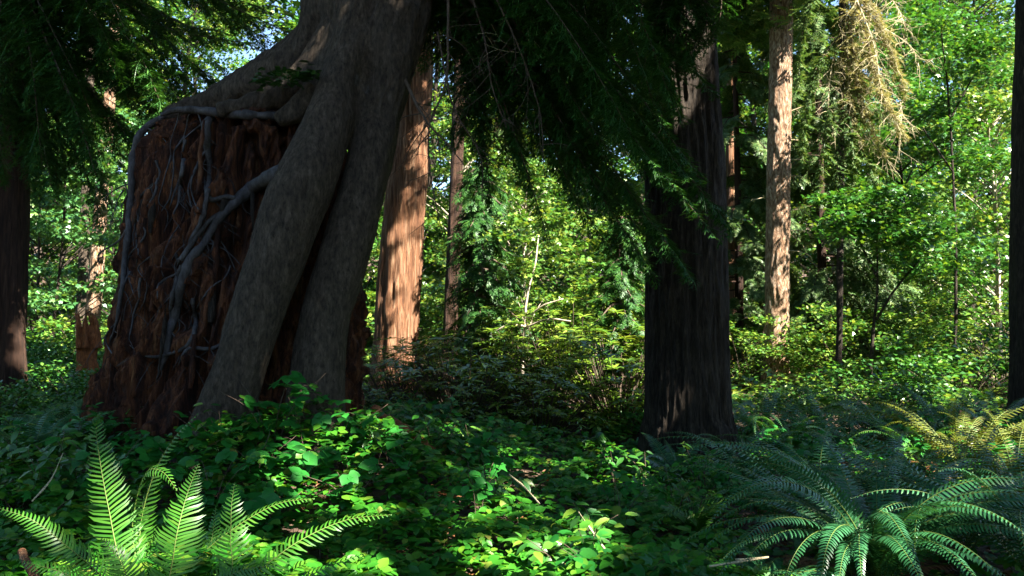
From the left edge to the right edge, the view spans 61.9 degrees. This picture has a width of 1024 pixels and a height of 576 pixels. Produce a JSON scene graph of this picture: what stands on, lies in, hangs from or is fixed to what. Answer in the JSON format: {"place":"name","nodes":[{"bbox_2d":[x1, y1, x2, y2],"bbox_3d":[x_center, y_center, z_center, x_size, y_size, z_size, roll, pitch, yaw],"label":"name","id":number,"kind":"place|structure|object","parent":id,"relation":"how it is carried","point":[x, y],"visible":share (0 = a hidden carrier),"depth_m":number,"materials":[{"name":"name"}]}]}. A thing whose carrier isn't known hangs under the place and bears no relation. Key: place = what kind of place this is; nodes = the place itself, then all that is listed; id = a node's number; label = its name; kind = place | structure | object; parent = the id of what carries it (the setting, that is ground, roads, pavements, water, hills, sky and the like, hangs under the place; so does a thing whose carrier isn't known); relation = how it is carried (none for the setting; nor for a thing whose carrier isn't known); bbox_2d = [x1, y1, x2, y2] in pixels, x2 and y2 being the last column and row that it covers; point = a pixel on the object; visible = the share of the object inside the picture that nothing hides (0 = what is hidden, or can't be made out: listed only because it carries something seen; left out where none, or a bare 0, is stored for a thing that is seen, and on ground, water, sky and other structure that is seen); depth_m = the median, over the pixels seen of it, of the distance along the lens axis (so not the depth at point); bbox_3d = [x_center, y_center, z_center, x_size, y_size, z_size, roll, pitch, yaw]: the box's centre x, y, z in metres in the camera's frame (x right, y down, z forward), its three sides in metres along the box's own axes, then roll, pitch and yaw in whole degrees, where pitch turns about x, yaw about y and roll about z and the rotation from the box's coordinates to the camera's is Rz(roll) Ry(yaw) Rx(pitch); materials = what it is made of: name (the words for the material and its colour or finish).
{"place":"outdoors","nodes":[
{"label":"outdoors","id":0,"kind":"place"},
{"bbox_2d":[0,198,1022,575],"bbox_3d":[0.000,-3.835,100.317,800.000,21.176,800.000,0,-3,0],"label":"ground","id":1,"kind":"structure","parent":0,"point":[464,512],"depth_m":7.10,"materials":[{"name":"soil"}]},
{"bbox_2d":[0,377,82,429],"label":"leafy shrub","id":2,"kind":"object","parent":1,"relation":"on","point":[5,407],"visible":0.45,"depth_m":9.87,"materials":[{"name":"green plant"}]},
{"bbox_2d":[2,360,98,419],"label":"leafy shrub","id":3,"kind":"object","parent":1,"relation":"on","point":[81,386],"visible":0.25,"depth_m":11.54,"materials":[{"name":"green plant"}]},
{"bbox_2d":[26,334,103,411],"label":"leafy shrub","id":4,"kind":"object","parent":1,"relation":"on","point":[29,344],"visible":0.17,"depth_m":14.77,"materials":[{"name":"green plant"}]},
{"bbox_2d":[28,315,108,387],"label":"leafy shrub","id":5,"kind":"object","parent":1,"relation":"on","point":[52,322],"visible":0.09,"depth_m":17.54,"materials":[{"name":"green plant"}]},
{"bbox_2d":[0,404,143,468],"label":"sword fern","id":6,"kind":"object","parent":1,"relation":"on","point":[32,433],"visible":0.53,"depth_m":7.71,"materials":[{"name":"green plant"}]},
{"bbox_2d":[27,158,121,348],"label":"maple tree","id":7,"kind":"object","parent":1,"relation":"on","point":[36,242],"visible":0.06,"depth_m":24.91,"materials":[{"name":"green plant"}]},
{"bbox_2d":[26,117,128,391],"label":"maple tree","id":8,"kind":"object","parent":1,"relation":"on","point":[36,295],"visible":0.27,"depth_m":18.37,"materials":[{"name":"green plant"}]},
{"bbox_2d":[75,10,93,346],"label":"alder tree","id":9,"kind":"object","parent":1,"relation":"on","point":[83,256],"visible":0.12,"depth_m":22.95,"materials":[{"name":"grey plant"}]},
{"bbox_2d":[26,106,148,357],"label":"maple tree","id":10,"kind":"object","parent":1,"relation":"on","point":[136,126],"visible":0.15,"depth_m":22.95,"materials":[{"name":"green plant"}]},
{"bbox_2d":[75,309,102,398],"bbox_3d":[-7.185,1.390,14.449,0.419,2.046,0.376,2,-4,-37],"label":"rotten stump","id":11,"kind":"object","parent":1,"relation":"on","point":[88,340],"visible":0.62,"depth_m":14.36,"materials":[{"name":"red wood"}]},
{"bbox_2d":[84,6,118,350],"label":"alder tree","id":12,"kind":"object","parent":1,"relation":"on","point":[90,295],"visible":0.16,"depth_m":19.95,"materials":[{"name":"brown plant"}]},
{"bbox_2d":[0,0,293,421],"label":"hemlock tree","id":13,"kind":"object","parent":1,"relation":"on","point":[34,37],"visible":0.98,"depth_m":10.71,"materials":[{"name":"green plant"}]},
{"bbox_2d":[40,0,269,309],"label":"maple tree","id":14,"kind":"object","parent":1,"relation":"on","point":[214,52],"visible":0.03,"depth_m":38.42,"materials":[{"name":"green plant"}]},
{"bbox_2d":[29,0,290,327],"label":"maple tree","id":15,"kind":"object","parent":1,"relation":"on","point":[202,21],"visible":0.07,"depth_m":33.37,"materials":[{"name":"green plant"}]},
{"bbox_2d":[144,437,238,496],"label":"bramble plant","id":16,"kind":"object","parent":1,"relation":"on","point":[156,453],"visible":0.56,"depth_m":6.78,"materials":[{"name":"green plant"}]},
{"bbox_2d":[0,413,391,575],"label":"sword fern","id":17,"kind":"object","parent":1,"relation":"on","point":[140,539],"visible":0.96,"depth_m":4.42,"materials":[{"name":"green plant"}]},
{"bbox_2d":[165,455,261,531],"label":"bramble plant","id":18,"kind":"object","parent":1,"relation":"on","point":[177,473],"visible":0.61,"depth_m":6.14,"materials":[{"name":"green plant"}]},
{"bbox_2d":[173,410,263,489],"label":"bramble plant","id":19,"kind":"object","parent":1,"relation":"on","point":[214,427],"visible":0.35,"depth_m":6.95,"materials":[{"name":"green plant"}]},
{"bbox_2d":[69,107,370,457],"bbox_3d":[-3.016,0.565,9.359,3.363,5.054,3.439,-3,-4,43],"label":"tree stump","id":20,"kind":"object","parent":1,"relation":"on","point":[244,152],"visible":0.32,"depth_m":8.33,"materials":[{"name":"brown wood"}]},
{"bbox_2d":[215,433,300,491],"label":"bramble plant","id":21,"kind":"object","parent":1,"relation":"on","point":[252,455],"visible":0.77,"depth_m":6.51,"materials":[{"name":"green plant"}]},
{"bbox_2d":[218,484,322,549],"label":"bramble plant","id":22,"kind":"object","parent":1,"relation":"on","point":[258,501],"visible":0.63,"depth_m":5.90,"materials":[{"name":"green plant"}]},
{"bbox_2d":[217,369,325,466],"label":"bramble plant","id":23,"kind":"object","parent":1,"relation":"on","point":[295,377],"visible":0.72,"depth_m":7.15,"materials":[{"name":"green plant"}]},
{"bbox_2d":[253,383,318,470],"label":"bramble plant","id":24,"kind":"object","parent":1,"relation":"on","point":[298,401],"visible":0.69,"depth_m":7.21,"materials":[{"name":"green plant"}]},
{"bbox_2d":[275,432,341,513],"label":"bramble plant","id":25,"kind":"object","parent":1,"relation":"on","point":[309,460],"visible":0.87,"depth_m":6.53,"materials":[{"name":"green plant"}]},
{"bbox_2d":[303,390,387,484],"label":"bramble plant","id":26,"kind":"object","parent":1,"relation":"on","point":[323,421],"visible":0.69,"depth_m":7.17,"materials":[{"name":"green plant"}]},
{"bbox_2d":[288,457,404,529],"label":"bramble plant","id":27,"kind":"object","parent":1,"relation":"on","point":[351,480],"visible":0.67,"depth_m":6.26,"materials":[{"name":"green plant"}]},
{"bbox_2d":[62,0,738,468],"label":"hemlock tree","id":28,"kind":"object","parent":1,"relation":"on","point":[364,56],"visible":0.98,"depth_m":8.33,"materials":[{"name":"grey plant"}]},
{"bbox_2d":[249,60,319,91],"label":"hemlock seedling","id":29,"kind":"object","parent":28,"relation":"attached to","point":[307,74],"visible":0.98,"depth_m":8.27,"materials":[{"name":"green plant"}]},
{"bbox_2d":[368,33,432,406],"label":"cedar tree","id":30,"kind":"object","parent":1,"relation":"on","point":[398,289],"visible":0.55,"depth_m":15.26,"materials":[{"name":"red plant"}]},
{"bbox_2d":[378,438,425,499],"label":"bramble plant","id":31,"kind":"object","parent":1,"relation":"on","point":[399,461],"visible":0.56,"depth_m":6.86,"materials":[{"name":"green plant"}]},
{"bbox_2d":[361,336,483,418],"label":"rhododendron shrub","id":32,"kind":"object","parent":1,"relation":"on","point":[376,395],"visible":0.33,"depth_m":12.15,"materials":[{"name":"green plant"}]},
{"bbox_2d":[365,282,502,379],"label":"leafy shrub","id":33,"kind":"object","parent":1,"relation":"on","point":[371,310],"visible":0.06,"depth_m":21.91,"materials":[{"name":"green plant"}]},
{"bbox_2d":[347,30,551,330],"bbox_3d":[-3.241,-5.572,32.651,10.033,17.228,11.019,2,-4,-36],"label":"maple tree","id":34,"kind":"object","parent":1,"relation":"on","point":[435,94],"visible":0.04,"depth_m":31.90,"materials":[{"name":"green plant"}]},
{"bbox_2d":[441,59,465,382],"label":"cedar tree","id":35,"kind":"object","parent":1,"relation":"on","point":[453,214],"visible":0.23,"depth_m":18.49,"materials":[{"name":"brown plant"}]},
{"bbox_2d":[373,330,554,432],"bbox_3d":[-0.662,1.373,12.112,2.724,1.561,2.627,-1,-3,27],"label":"rhododendron shrub","id":36,"kind":"object","parent":1,"relation":"on","point":[487,365],"visible":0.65,"depth_m":11.64,"materials":[{"name":"green plant"}]},
{"bbox_2d":[374,114,556,351],"bbox_3d":[-1.528,-1.126,24.821,6.180,7.956,6.116,-2,-4,41],"label":"maple tree","id":37,"kind":"object","parent":1,"relation":"on","point":[442,212],"visible":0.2,"depth_m":25.06,"materials":[{"name":"green plant"}]},
{"bbox_2d":[433,164,541,403],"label":"cedar tree","id":38,"kind":"object","parent":1,"relation":"on","point":[478,265],"visible":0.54,"depth_m":14.97,"materials":[{"name":"green plant"}]},
{"bbox_2d":[425,99,568,344],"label":"cedar tree","id":39,"kind":"object","parent":1,"relation":"on","point":[438,266],"visible":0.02,"depth_m":33.87,"materials":[{"name":"green plant"}]},
{"bbox_2d":[419,281,591,360],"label":"leafy shrub","id":40,"kind":"object","parent":1,"relation":"on","point":[422,310],"visible":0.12,"depth_m":21.39,"materials":[{"name":"green plant"}]},
{"bbox_2d":[0,397,1023,575],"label":"ground cover","id":41,"kind":"object","parent":1,"relation":"on","point":[474,527],"visible":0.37,"depth_m":6.02,"materials":[{"name":"green plant"}]},
{"bbox_2d":[0,387,1023,575],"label":"undergrowth","id":42,"kind":"object","parent":1,"relation":"on","point":[586,549],"visible":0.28,"depth_m":7.12,"materials":[{"name":"green plant"}]},
{"bbox_2d":[424,305,599,407],"bbox_3d":[0.025,1.308,14.973,3.291,2.040,3.255,3,-4,-42],"label":"rhododendron shrub","id":43,"kind":"object","parent":1,"relation":"on","point":[544,335],"visible":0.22,"depth_m":14.25,"materials":[{"name":"green plant"}]},
{"bbox_2d":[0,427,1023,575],"bbox_3d":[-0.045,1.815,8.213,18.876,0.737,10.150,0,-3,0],"label":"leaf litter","id":44,"kind":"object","parent":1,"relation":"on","point":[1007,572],"visible":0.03,"depth_m":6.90,"materials":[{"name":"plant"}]},
{"bbox_2d":[428,156,596,356],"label":"maple tree","id":45,"kind":"object","parent":1,"relation":"on","point":[539,172],"visible":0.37,"depth_m":19.97,"materials":[{"name":"green plant"}]},
{"bbox_2d":[28,339,1008,429],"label":"undergrowth","id":46,"kind":"object","parent":1,"relation":"on","point":[755,383],"visible":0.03,"depth_m":15.79,"materials":[{"name":"green plant"}]},
{"bbox_2d":[30,0,1014,354],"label":"distant forest","id":47,"kind":"object","parent":1,"relation":"on","point":[290,12],"visible":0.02,"depth_m":45.44,"materials":[{"name":"green plant"}]},
{"bbox_2d":[461,354,621,442],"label":"rhododendron shrub","id":48,"kind":"object","parent":1,"relation":"on","point":[516,405],"visible":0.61,"depth_m":11.53,"materials":[{"name":"green plant"}]},
{"bbox_2d":[461,273,644,367],"bbox_3d":[1.202,1.272,20.974,5.185,3.104,5.811,-1,-3,13],"label":"leafy shrub","id":49,"kind":"object","parent":1,"relation":"on","point":[584,285],"visible":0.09,"depth_m":19.91,"materials":[{"name":"green plant"}]},
{"bbox_2d":[471,296,644,415],"bbox_3d":[0.972,1.219,14.438,3.418,2.142,3.456,2,-3,-32],"label":"rhododendron shrub","id":50,"kind":"object","parent":1,"relation":"on","point":[564,338],"visible":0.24,"depth_m":13.78,"materials":[{"name":"green plant"}]},
{"bbox_2d":[478,205,644,407],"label":"maple sapling","id":51,"kind":"object","parent":1,"relation":"on","point":[516,219],"visible":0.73,"depth_m":14.23,"materials":[{"name":"green plant"}]},
{"bbox_2d":[494,101,644,342],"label":"maple tree","id":52,"kind":"object","parent":1,"relation":"on","point":[575,274],"visible":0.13,"depth_m":23.21,"materials":[{"name":"green plant"}]},
{"bbox_2d":[518,323,644,432],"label":"rhododendron shrub","id":53,"kind":"object","parent":1,"relation":"on","point":[620,402],"visible":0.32,"depth_m":12.36,"materials":[{"name":"green plant"}]},
{"bbox_2d":[574,216,644,418],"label":"cedar tree","id":54,"kind":"object","parent":1,"relation":"on","point":[610,286],"visible":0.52,"depth_m":14.03,"materials":[{"name":"green plant"}]},
{"bbox_2d":[523,278,746,388],"bbox_3d":[3.006,1.179,21.983,5.811,3.104,5.185,1,-3,-12],"label":"leafy shrub","id":55,"kind":"object","parent":1,"relation":"on","point":[731,317],"visible":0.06,"depth_m":21.10,"materials":[{"name":"green plant"}]},
{"bbox_2d":[518,5,766,342],"bbox_3d":[4.959,-6.197,33.689,10.524,18.478,10.825,0,-3,-9],"label":"maple tree","id":56,"kind":"object","parent":1,"relation":"on","point":[625,168],"visible":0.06,"depth_m":32.89,"materials":[{"name":"green plant"}]},
{"bbox_2d":[580,0,752,473],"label":"fir tree","id":57,"kind":"object","parent":1,"relation":"on","point":[687,382],"visible":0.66,"depth_m":10.08,"materials":[{"name":"brown plant"}]},
{"bbox_2d":[619,433,739,484],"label":"sword fern","id":58,"kind":"object","parent":1,"relation":"on","point":[659,458],"visible":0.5,"depth_m":9.19,"materials":[{"name":"green plant"}]},
{"bbox_2d":[635,487,754,537],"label":"sword fern","id":59,"kind":"object","parent":1,"relation":"on","point":[702,519],"visible":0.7,"depth_m":6.75,"materials":[{"name":"green plant"}]},
{"bbox_2d":[635,43,764,345],"bbox_3d":[8.213,-6.272,35.391,6.800,19.315,5.774,-1,-3,20],"label":"cedar tree","id":60,"kind":"object","parent":1,"relation":"on","point":[749,309],"visible":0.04,"depth_m":33.41,"materials":[{"name":"green plant"}]},
{"bbox_2d":[726,64,734,375],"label":"cedar tree","id":61,"kind":"object","parent":1,"relation":"on","point":[729,171],"visible":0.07,"depth_m":25.02,"materials":[{"name":"red plant"}]},
{"bbox_2d":[652,422,832,485],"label":"sword fern","id":62,"kind":"object","parent":1,"relation":"on","point":[745,457],"visible":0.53,"depth_m":9.30,"materials":[{"name":"green plant"}]},
{"bbox_2d":[643,0,876,343],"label":"maple tree","id":63,"kind":"object","parent":1,"relation":"on","point":[753,123],"visible":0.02,"depth_m":33.01,"materials":[{"name":"green plant"}]},
{"bbox_2d":[717,19,811,382],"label":"cedar tree","id":64,"kind":"object","parent":1,"relation":"on","point":[751,84],"visible":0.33,"depth_m":22.64,"materials":[{"name":"green plant"}]},
{"bbox_2d":[715,0,832,392],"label":"fir tree","id":65,"kind":"object","parent":1,"relation":"on","point":[777,24],"visible":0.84,"depth_m":20.00,"materials":[{"name":"brown plant"}]},
{"bbox_2d":[729,314,826,390],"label":"leafy shrub","id":66,"kind":"object","parent":1,"relation":"on","point":[741,335],"visible":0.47,"depth_m":19.64,"materials":[{"name":"green plant"}]},
{"bbox_2d":[722,541,840,575],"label":"sword fern","id":67,"kind":"object","parent":1,"relation":"on","point":[756,566],"visible":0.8,"depth_m":5.03,"materials":[{"name":"green plant"}]},
{"bbox_2d":[732,383,835,432],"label":"leafy shrub","id":68,"kind":"object","parent":1,"relation":"on","point":[797,392],"visible":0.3,"depth_m":13.23,"materials":[{"name":"green plant"}]},
{"bbox_2d":[732,382,840,444],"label":"sword fern","id":69,"kind":"object","parent":1,"relation":"on","point":[775,420],"visible":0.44,"depth_m":11.52,"materials":[{"name":"green plant"}]},
{"bbox_2d":[734,409,866,449],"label":"sword fern","id":70,"kind":"object","parent":1,"relation":"on","point":[790,441],"visible":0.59,"depth_m":10.79,"materials":[{"name":"green plant"}]},
{"bbox_2d":[652,427,974,533],"bbox_3d":[2.309,1.685,6.755,2.425,1.031,2.518,0,-3,0],"label":"sword fern","id":71,"kind":"object","parent":1,"relation":"on","point":[820,457],"visible":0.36,"depth_m":6.85,"materials":[{"name":"green plant"}]},
{"bbox_2d":[735,386,897,437],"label":"sword fern","id":72,"kind":"object","parent":1,"relation":"on","point":[840,422],"visible":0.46,"depth_m":11.88,"materials":[{"name":"green plant"}]},
{"bbox_2d":[638,432,1023,575],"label":"sword fern","id":73,"kind":"object","parent":1,"relation":"on","point":[884,542],"visible":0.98,"depth_m":5.22,"materials":[{"name":"green plant"}]},
{"bbox_2d":[734,0,929,386],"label":"cedar tree","id":74,"kind":"object","parent":1,"relation":"on","point":[818,287],"visible":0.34,"depth_m":21.56,"materials":[{"name":"green plant"}]},
{"bbox_2d":[754,300,941,393],"bbox_3d":[7.885,1.448,19.938,4.261,2.276,3.802,0,-3,9],"label":"leafy shrub","id":75,"kind":"object","parent":1,"relation":"on","point":[790,349],"visible":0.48,"depth_m":19.36,"materials":[{"name":"green plant"}]},
{"bbox_2d":[743,103,958,352],"bbox_3d":[9.659,-1.407,25.119,6.476,8.424,6.544,-3,-4,45],"label":"maple tree","id":76,"kind":"object","parent":1,"relation":"on","point":[883,174],"visible":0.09,"depth_m":24.88,"materials":[{"name":"green plant"}]},
{"bbox_2d":[788,0,939,401],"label":"cedar tree","id":77,"kind":"object","parent":1,"relation":"on","point":[849,99],"visible":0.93,"depth_m":17.23,"materials":[{"name":"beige plant"}]},
{"bbox_2d":[739,0,1003,349],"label":"maple tree","id":78,"kind":"object","parent":1,"relation":"on","point":[799,118],"visible":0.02,"depth_m":31.58,"materials":[{"name":"green plant"}]},
{"bbox_2d":[791,357,963,437],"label":"leafy shrub","id":79,"kind":"object","parent":1,"relation":"on","point":[918,389],"visible":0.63,"depth_m":13.74,"materials":[{"name":"green plant"}]},
{"bbox_2d":[800,380,968,452],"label":"sword fern","id":80,"kind":"object","parent":1,"relation":"on","point":[862,407],"visible":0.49,"depth_m":11.88,"materials":[{"name":"green plant"}]},
{"bbox_2d":[764,425,1023,513],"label":"sword fern","id":81,"kind":"object","parent":1,"relation":"on","point":[920,463],"visible":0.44,"depth_m":7.14,"materials":[{"name":"green plant"}]},
{"bbox_2d":[793,179,1002,402],"bbox_3d":[7.126,0.205,15.872,3.513,4.573,2.743,0,-3,0],"label":"maple sapling","id":82,"kind":"object","parent":1,"relation":"on","point":[872,229],"visible":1,"depth_m":15.81,"materials":[{"name":"green plant"}]},
{"bbox_2d":[791,66,1010,324],"bbox_3d":[11.184,-1.720,24.437,6.824,9.077,7.113,0,-3,8],"label":"maple tree","id":83,"kind":"object","parent":1,"relation":"on","point":[910,101],"visible":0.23,"depth_m":23.92,"materials":[{"name":"green plant"}]},
{"bbox_2d":[783,425,1023,573],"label":"sword fern","id":84,"kind":"object","parent":1,"relation":"on","point":[970,539],"visible":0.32,"depth_m":5.88,"materials":[{"name":"green plant"}]},
{"bbox_2d":[810,295,1005,393],"bbox_3d":[9.269,1.444,19.953,4.148,2.483,4.648,-3,-4,41],"label":"leafy shrub","id":85,"kind":"object","parent":1,"relation":"on","point":[924,304],"visible":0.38,"depth_m":19.15,"materials":[{"name":"green plant"}]},
{"bbox_2d":[808,0,1012,353],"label":"maple tree","id":86,"kind":"object","parent":1,"relation":"on","point":[938,94],"visible":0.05,"depth_m":36.66,"materials":[{"name":"green plant"}]},
{"bbox_2d":[814,439,1023,572],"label":"sword fern","id":87,"kind":"object","parent":1,"relation":"on","point":[1010,545],"visible":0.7,"depth_m":5.42,"materials":[{"name":"green plant"}]},
{"bbox_2d":[821,398,1023,491],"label":"sword fern","id":88,"kind":"object","parent":1,"relation":"on","point":[941,445],"visible":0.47,"depth_m":8.42,"materials":[{"name":"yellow plant"}]},
{"bbox_2d":[851,0,1014,362],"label":"maple tree","id":89,"kind":"object","parent":1,"relation":"on","point":[976,133],"visible":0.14,"depth_m":32.13,"materials":[{"name":"green plant"}]},
{"bbox_2d":[860,0,1014,390],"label":"maple sapling","id":90,"kind":"object","parent":1,"relation":"on","point":[939,18],"visible":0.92,"depth_m":18.30,"materials":[{"name":"green plant"}]},
{"bbox_2d":[866,321,1008,415],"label":"leafy shrub","id":91,"kind":"object","parent":1,"relation":"on","point":[961,368],"visible":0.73,"depth_m":15.80,"materials":[{"name":"green plant"}]},
{"bbox_2d":[858,382,1022,449],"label":"sword fern","id":92,"kind":"object","parent":1,"relation":"on","point":[923,401],"visible":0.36,"depth_m":11.35,"materials":[{"name":"green plant"}]},
{"bbox_2d":[869,53,1013,379],"bbox_3d":[12.599,-1.670,22.407,6.907,8.892,6.835,-2,-4,38],"label":"maple tree","id":93,"kind":"object","parent":1,"relation":"on","point":[985,115],"visible":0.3,"depth_m":21.94,"materials":[{"name":"green plant"}]},
{"bbox_2d":[879,290,1008,399],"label":"leafy shrub","id":94,"kind":"object","parent":1,"relation":"on","point":[919,320],"visible":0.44,"depth_m":18.87,"materials":[{"name":"green plant"}]},
{"bbox_2d":[878,0,1014,336],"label":"maple tree","id":95,"kind":"object","parent":1,"relation":"on","point":[998,51],"visible":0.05,"depth_m":34.95,"materials":[{"name":"green plant"}]},
{"bbox_2d":[882,410,1023,507],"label":"sword fern","id":96,"kind":"object","parent":1,"relation":"on","point":[976,446],"visible":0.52,"depth_m":7.70,"materials":[{"name":"green plant"}]},
{"bbox_2d":[914,383,1023,442],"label":"sword fern","id":97,"kind":"object","parent":1,"relation":"on","point":[993,408],"visible":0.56,"depth_m":11.13,"materials":[{"name":"green plant"}]},
{"bbox_2d":[1004,0,1023,425],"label":"fir tree","id":98,"kind":"object","parent":1,"relation":"on","point":[1016,314],"visible":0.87,"depth_m":12.50,"materials":[{"name":"brown plant"}]},
{"bbox_2d":[62,0,1014,196],"label":"sky","id":99,"kind":"structure","parent":0,"point":[244,52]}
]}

